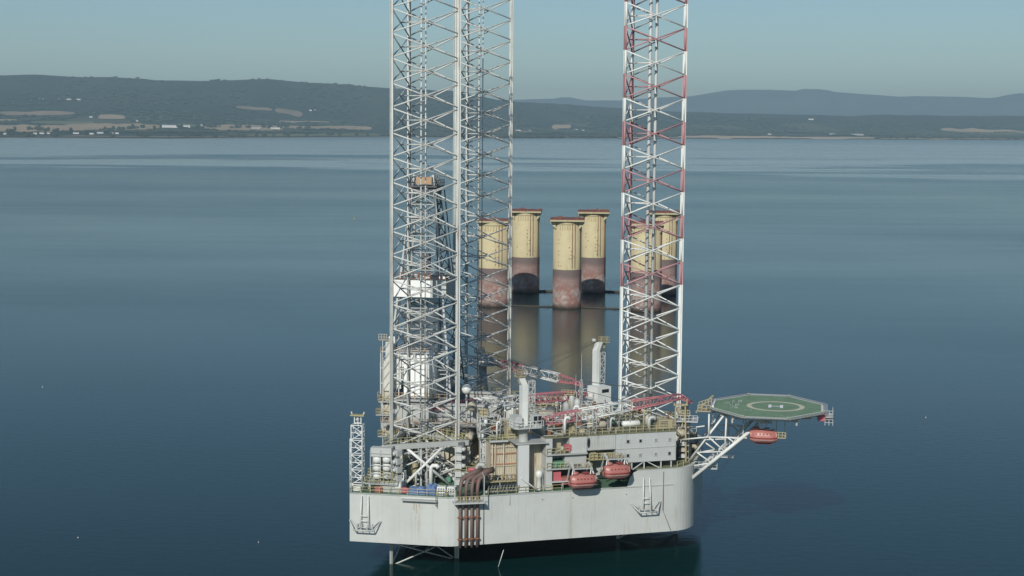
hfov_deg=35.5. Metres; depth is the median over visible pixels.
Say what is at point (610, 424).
vent pipe
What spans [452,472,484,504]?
pipe platform
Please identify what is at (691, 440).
railing
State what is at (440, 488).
slotted crate
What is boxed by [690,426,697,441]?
equipment frame
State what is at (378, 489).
red drum
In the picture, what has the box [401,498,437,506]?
gangway bracket
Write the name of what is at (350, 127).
field
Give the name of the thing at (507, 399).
jacking frame
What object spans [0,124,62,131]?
field
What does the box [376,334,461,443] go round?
drill floor
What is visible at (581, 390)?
aerial
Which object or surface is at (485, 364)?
pedestal crane
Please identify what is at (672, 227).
concrete column
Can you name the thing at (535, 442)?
pedestal
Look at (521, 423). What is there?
pedestal crane
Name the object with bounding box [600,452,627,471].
davit
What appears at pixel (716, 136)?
field
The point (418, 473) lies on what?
vent pipe
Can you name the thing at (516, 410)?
storage tank
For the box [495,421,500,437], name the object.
vent pipe
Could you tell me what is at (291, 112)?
field
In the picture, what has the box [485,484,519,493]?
hose manifold
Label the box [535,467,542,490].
filter vessel
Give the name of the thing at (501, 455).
tank house
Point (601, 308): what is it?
floating boom
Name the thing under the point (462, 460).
jacking frame
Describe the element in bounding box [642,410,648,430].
vent pipe
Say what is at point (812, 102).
mountains
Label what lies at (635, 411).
equipment frame
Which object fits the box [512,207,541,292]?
concrete column
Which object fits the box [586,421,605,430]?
lying tank
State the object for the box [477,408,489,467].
exhaust column
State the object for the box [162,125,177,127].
farm building
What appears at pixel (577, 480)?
lifeboat
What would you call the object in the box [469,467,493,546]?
discharge pipe
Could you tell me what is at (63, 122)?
field
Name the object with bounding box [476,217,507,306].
concrete column
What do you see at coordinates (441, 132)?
woodland
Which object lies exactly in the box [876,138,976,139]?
field
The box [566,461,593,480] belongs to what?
davit
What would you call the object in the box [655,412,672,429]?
generator unit
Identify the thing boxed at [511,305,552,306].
floating boom
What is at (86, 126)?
field
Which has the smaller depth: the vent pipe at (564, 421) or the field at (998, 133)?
the vent pipe at (564, 421)
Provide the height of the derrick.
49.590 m
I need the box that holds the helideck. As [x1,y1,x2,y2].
[676,393,832,425]
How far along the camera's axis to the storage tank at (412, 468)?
289.92 m
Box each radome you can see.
[462,384,470,434]
[467,401,476,430]
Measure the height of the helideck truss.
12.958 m
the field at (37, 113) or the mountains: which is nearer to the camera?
the field at (37, 113)
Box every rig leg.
[390,0,461,563]
[452,0,513,402]
[616,0,687,538]
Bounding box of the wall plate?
[517,444,537,492]
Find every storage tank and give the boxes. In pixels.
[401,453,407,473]
[407,462,417,484]
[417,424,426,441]
[513,406,518,414]
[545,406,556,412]
[563,401,570,408]
[574,399,580,408]
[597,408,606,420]
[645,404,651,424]
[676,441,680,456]
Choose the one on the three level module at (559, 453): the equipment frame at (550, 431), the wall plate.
the equipment frame at (550, 431)
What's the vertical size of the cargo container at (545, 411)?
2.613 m
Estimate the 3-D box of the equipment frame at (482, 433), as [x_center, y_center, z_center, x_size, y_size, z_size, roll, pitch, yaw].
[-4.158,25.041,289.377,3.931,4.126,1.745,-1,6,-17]
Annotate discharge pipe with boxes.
[457,468,481,547]
[463,467,482,547]
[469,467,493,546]
[474,467,494,546]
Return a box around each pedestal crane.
[430,336,610,420]
[470,347,584,390]
[507,369,692,488]
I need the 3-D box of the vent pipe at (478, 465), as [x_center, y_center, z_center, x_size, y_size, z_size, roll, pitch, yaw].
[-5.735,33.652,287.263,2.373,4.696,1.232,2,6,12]
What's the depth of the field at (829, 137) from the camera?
10964.56 m
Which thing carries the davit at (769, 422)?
attached to the helideck
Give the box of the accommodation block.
[603,414,676,469]
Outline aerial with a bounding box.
[580,362,582,407]
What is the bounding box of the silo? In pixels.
[562,390,574,408]
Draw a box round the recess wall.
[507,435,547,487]
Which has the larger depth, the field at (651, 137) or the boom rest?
the field at (651, 137)
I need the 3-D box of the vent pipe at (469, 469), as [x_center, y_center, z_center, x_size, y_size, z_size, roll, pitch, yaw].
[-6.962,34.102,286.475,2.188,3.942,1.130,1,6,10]
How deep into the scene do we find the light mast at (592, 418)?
288.38 m
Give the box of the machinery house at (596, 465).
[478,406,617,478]
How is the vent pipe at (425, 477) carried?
on the hull
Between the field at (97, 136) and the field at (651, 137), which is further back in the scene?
the field at (651, 137)
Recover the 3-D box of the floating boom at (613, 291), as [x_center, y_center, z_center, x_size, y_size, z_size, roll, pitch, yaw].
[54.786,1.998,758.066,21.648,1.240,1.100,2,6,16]
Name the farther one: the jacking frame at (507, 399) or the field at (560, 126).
the field at (560, 126)
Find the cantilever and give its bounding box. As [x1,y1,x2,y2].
[380,391,502,434]
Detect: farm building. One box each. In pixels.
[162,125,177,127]
[176,123,203,126]
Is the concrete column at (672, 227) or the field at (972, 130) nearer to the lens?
the concrete column at (672, 227)
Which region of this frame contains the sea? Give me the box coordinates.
[0,137,1023,575]
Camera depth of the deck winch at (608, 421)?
295.40 m
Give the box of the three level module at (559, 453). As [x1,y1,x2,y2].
[531,428,587,489]
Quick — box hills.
[0,75,1023,139]
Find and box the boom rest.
[672,399,687,461]
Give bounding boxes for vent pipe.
[415,472,420,486]
[423,469,428,485]
[429,464,439,484]
[467,467,476,489]
[475,463,485,488]
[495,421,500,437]
[563,416,570,435]
[609,417,615,431]
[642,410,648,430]
[646,415,656,429]
[687,444,697,456]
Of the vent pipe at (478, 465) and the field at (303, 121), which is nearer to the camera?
the vent pipe at (478, 465)
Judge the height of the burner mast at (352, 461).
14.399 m
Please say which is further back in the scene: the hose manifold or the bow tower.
the bow tower
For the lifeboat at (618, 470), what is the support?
hanging from the davit at (621, 455)
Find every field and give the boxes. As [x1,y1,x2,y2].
[0,111,74,115]
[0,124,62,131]
[31,121,94,123]
[45,136,168,137]
[61,123,159,130]
[73,135,228,136]
[98,114,125,118]
[205,124,283,130]
[236,106,271,109]
[248,133,380,135]
[275,108,302,116]
[279,120,328,122]
[287,125,371,129]
[552,124,570,128]
[618,137,677,137]
[678,135,777,138]
[778,136,874,138]
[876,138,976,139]
[941,128,1023,132]
[966,133,1023,134]
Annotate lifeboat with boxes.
[568,470,596,489]
[602,462,630,479]
[750,426,776,443]
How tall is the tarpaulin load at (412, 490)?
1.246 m
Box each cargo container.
[502,405,517,417]
[538,409,554,423]
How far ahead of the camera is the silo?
326.38 m
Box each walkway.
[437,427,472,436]
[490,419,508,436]
[534,403,557,409]
[605,411,631,429]
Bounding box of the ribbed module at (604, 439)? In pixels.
[557,426,617,460]
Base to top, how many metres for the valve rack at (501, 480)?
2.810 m
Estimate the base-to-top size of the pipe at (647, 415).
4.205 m
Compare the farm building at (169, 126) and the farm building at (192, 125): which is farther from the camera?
the farm building at (192, 125)
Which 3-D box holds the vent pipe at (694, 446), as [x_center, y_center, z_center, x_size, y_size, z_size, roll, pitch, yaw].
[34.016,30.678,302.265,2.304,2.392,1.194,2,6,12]
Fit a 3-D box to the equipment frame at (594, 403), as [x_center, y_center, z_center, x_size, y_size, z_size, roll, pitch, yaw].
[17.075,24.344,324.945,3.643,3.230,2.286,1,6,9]
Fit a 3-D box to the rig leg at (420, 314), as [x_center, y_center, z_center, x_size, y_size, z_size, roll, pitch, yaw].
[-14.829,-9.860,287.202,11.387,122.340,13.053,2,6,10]
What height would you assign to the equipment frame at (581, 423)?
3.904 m
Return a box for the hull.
[350,435,702,546]
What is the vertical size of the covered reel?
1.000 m
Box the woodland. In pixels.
[0,76,1023,138]
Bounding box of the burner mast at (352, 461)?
[350,411,365,491]
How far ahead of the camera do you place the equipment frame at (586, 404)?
322.13 m
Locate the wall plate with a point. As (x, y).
(523, 468)
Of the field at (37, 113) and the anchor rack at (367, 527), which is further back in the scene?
the field at (37, 113)
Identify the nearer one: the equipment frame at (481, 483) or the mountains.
the equipment frame at (481, 483)
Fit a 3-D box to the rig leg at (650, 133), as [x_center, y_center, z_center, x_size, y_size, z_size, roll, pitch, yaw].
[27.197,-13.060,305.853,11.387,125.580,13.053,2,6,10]
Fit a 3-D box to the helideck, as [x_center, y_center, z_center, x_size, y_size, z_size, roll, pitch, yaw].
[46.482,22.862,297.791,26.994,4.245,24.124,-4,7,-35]
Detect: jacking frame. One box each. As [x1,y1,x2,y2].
[367,423,478,486]
[471,384,518,402]
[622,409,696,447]
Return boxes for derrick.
[389,142,465,398]
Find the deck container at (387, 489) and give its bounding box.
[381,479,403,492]
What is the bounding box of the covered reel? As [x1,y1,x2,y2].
[401,487,408,493]
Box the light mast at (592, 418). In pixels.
[590,407,596,433]
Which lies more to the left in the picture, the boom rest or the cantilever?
the cantilever
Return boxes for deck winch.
[434,473,450,483]
[600,417,615,426]
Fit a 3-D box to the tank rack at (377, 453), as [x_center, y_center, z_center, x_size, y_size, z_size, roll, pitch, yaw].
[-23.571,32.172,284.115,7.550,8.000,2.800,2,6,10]
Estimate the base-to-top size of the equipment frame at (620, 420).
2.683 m
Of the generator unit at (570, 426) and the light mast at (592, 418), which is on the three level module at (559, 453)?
the generator unit at (570, 426)
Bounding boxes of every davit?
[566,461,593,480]
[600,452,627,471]
[755,420,785,438]
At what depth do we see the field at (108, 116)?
11079.51 m
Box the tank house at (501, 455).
[478,431,516,485]
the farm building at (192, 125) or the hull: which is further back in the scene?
the farm building at (192, 125)
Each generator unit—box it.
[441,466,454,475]
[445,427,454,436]
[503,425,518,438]
[560,416,575,433]
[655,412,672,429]
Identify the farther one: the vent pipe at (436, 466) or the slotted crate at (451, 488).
the vent pipe at (436, 466)
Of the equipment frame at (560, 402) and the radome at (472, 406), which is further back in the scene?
the equipment frame at (560, 402)
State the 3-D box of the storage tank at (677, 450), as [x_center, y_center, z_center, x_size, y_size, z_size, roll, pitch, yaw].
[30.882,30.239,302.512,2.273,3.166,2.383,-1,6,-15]
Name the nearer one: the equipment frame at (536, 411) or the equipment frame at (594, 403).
the equipment frame at (536, 411)
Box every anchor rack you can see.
[349,495,380,531]
[631,478,660,513]
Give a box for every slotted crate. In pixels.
[437,485,446,495]
[447,486,456,495]
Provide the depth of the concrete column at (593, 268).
754.18 m
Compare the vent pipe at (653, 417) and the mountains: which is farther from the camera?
the mountains
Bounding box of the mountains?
[508,89,1023,115]
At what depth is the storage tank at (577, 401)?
320.33 m
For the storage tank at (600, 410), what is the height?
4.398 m
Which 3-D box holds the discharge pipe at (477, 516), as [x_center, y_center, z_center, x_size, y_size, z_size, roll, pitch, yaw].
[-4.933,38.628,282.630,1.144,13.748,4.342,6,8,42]
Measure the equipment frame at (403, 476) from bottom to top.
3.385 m
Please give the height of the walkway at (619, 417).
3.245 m
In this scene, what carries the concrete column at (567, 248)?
in the sea
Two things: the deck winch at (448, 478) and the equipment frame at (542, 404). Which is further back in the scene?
the equipment frame at (542, 404)
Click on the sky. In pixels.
(562, 48)
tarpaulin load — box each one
[407,486,425,494]
[425,483,436,494]
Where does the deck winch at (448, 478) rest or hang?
on the hull
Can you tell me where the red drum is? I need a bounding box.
[374,486,382,492]
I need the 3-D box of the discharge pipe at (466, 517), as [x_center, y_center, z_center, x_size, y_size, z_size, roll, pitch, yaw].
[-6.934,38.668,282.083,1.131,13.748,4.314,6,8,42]
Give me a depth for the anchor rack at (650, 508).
290.10 m
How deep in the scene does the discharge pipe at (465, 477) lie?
280.65 m
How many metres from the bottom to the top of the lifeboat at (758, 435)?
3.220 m
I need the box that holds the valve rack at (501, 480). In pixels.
[482,474,515,484]
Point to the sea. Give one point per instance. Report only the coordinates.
(190, 329)
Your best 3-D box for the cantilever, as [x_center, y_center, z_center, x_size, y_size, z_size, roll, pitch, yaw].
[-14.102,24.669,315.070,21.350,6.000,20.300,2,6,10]
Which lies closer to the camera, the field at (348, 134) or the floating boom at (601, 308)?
the floating boom at (601, 308)
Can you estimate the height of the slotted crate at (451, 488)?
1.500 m
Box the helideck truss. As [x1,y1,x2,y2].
[683,413,758,479]
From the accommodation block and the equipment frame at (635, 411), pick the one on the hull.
the accommodation block
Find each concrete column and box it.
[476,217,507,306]
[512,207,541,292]
[550,216,584,308]
[578,208,609,292]
[630,220,664,311]
[649,209,679,295]
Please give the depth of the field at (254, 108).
12313.06 m
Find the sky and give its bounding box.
[0,0,1023,99]
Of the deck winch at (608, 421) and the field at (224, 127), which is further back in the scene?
the field at (224, 127)
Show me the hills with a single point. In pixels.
(376, 103)
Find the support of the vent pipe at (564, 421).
on the three level module at (559, 453)
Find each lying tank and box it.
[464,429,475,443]
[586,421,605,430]
[621,418,639,428]
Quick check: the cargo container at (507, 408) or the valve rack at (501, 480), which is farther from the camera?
the cargo container at (507, 408)
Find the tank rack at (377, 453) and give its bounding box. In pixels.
[358,446,397,492]
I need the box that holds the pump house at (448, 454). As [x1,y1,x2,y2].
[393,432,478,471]
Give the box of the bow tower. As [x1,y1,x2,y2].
[676,404,690,459]
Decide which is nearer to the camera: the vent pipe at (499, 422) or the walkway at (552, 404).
the vent pipe at (499, 422)
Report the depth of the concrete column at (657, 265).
681.25 m
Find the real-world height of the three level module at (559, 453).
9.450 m
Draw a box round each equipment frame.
[399,470,406,486]
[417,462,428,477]
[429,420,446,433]
[477,414,500,438]
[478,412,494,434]
[480,476,500,488]
[529,397,544,408]
[529,408,544,413]
[541,413,562,435]
[547,401,561,411]
[572,410,596,433]
[581,401,591,413]
[587,399,605,413]
[612,410,627,425]
[627,407,644,422]
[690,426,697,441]
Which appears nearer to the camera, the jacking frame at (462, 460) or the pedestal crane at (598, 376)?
the jacking frame at (462, 460)
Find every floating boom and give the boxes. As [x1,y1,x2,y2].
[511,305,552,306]
[581,306,626,309]
[605,290,626,292]

